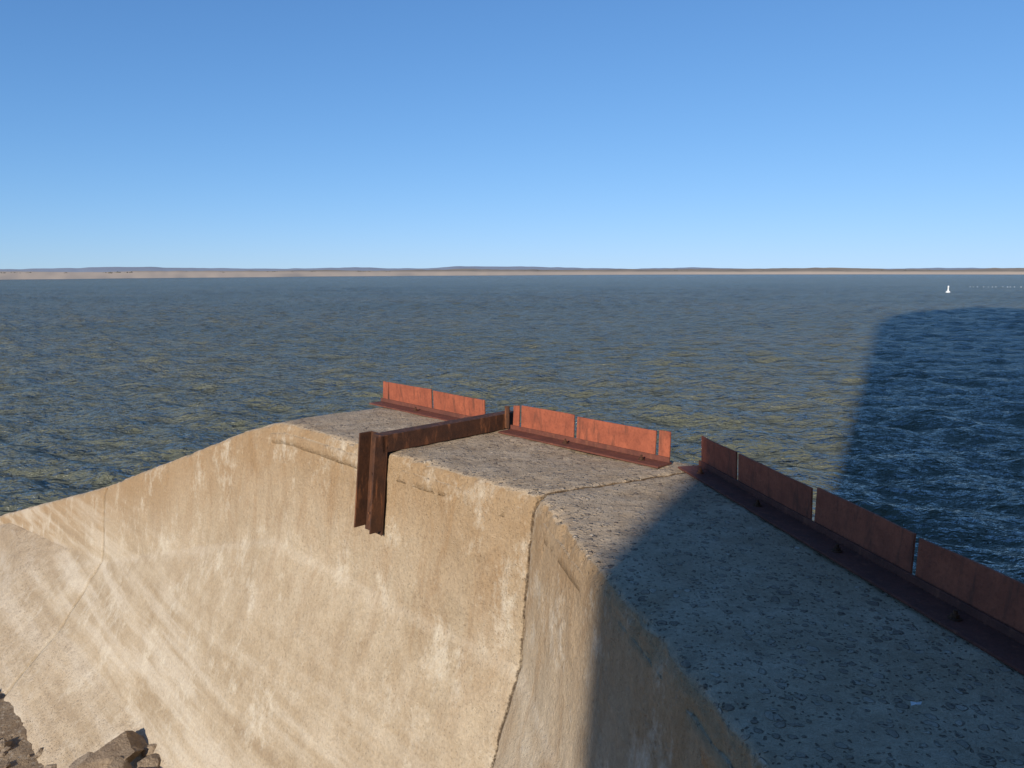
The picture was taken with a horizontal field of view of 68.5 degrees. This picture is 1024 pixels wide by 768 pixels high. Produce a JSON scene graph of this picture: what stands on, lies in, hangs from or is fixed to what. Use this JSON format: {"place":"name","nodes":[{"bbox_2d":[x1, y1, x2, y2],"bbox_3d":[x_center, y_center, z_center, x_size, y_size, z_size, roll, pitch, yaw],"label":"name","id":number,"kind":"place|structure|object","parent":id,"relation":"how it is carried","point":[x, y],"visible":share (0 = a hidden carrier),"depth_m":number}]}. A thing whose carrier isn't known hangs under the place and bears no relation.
{"place":"outdoors","nodes":[
{"label":"outdoors","id":0,"kind":"place"},
{"bbox_2d":[0,684,43,767],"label":"ground","id":1,"kind":"structure","parent":0,"point":[20,750],"depth_m":8.11},
{"bbox_2d":[35,730,159,767],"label":"rock pile","id":2,"kind":"object","parent":1,"relation":"on","point":[124,749],"visible":0.78,"depth_m":6.82},
{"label":"concrete","id":3,"kind":"object","parent":1,"relation":"on","visible":0},
{"bbox_2d":[369,381,485,420],"bbox_3d":[-0.748,0.150,6.410,0.162,0.208,1.440,-8,12,-43],"label":"steel flashboard","id":4,"kind":"object","parent":3,"relation":"on","point":[412,400],"visible":0.79,"depth_m":6.43},
{"bbox_2d":[354,406,512,534],"bbox_3d":[-0.505,0.583,5.479,1.381,0.747,0.206,-8,11,-41],"label":"steel bracket","id":5,"kind":"object","parent":3,"relation":"on","point":[374,448],"visible":0.88,"depth_m":5.15},
{"bbox_2d":[678,436,1023,674],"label":"steel flashboard","id":6,"kind":"object","parent":3,"relation":"on","point":[977,604],"visible":1,"depth_m":3.01},
{"bbox_2d":[0,266,986,271],"bbox_3d":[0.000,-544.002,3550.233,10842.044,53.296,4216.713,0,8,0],"label":"distant hills","id":7,"kind":"structure","parent":0,"point":[104,269],"depth_m":4993.17},
{"bbox_2d":[0,407,1023,767],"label":"concrete spillway wall","id":8,"kind":"structure","parent":0,"point":[256,599],"depth_m":4.59},
{"bbox_2d":[498,405,671,467],"bbox_3d":[0.455,0.334,5.181,0.165,0.206,1.440,-8,12,-43],"label":"steel flashboard","id":9,"kind":"object","parent":8,"relation":"on","point":[635,445],"visible":1,"depth_m":5.13},
{"bbox_2d":[0,274,1023,582],"bbox_3d":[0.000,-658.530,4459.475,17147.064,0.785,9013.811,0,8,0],"label":"water","id":10,"kind":"structure","parent":0,"point":[896,398],"depth_m":43.61},
{"bbox_2d":[0,268,1023,279],"bbox_3d":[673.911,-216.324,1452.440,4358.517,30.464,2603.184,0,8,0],"label":"distant shoreline","id":11,"kind":"structure","parent":0,"point":[156,274],"depth_m":1307.85},
{"bbox_2d":[1,269,929,272],"bbox_3d":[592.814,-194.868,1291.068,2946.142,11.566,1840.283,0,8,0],"label":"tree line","id":12,"kind":"object","parent":11,"relation":"on","point":[315,271],"visible":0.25,"depth_m":1074.12},
{"bbox_2d":[0,0,1023,268],"label":"sky","id":13,"kind":"structure","parent":0,"point":[243,134]}
]}

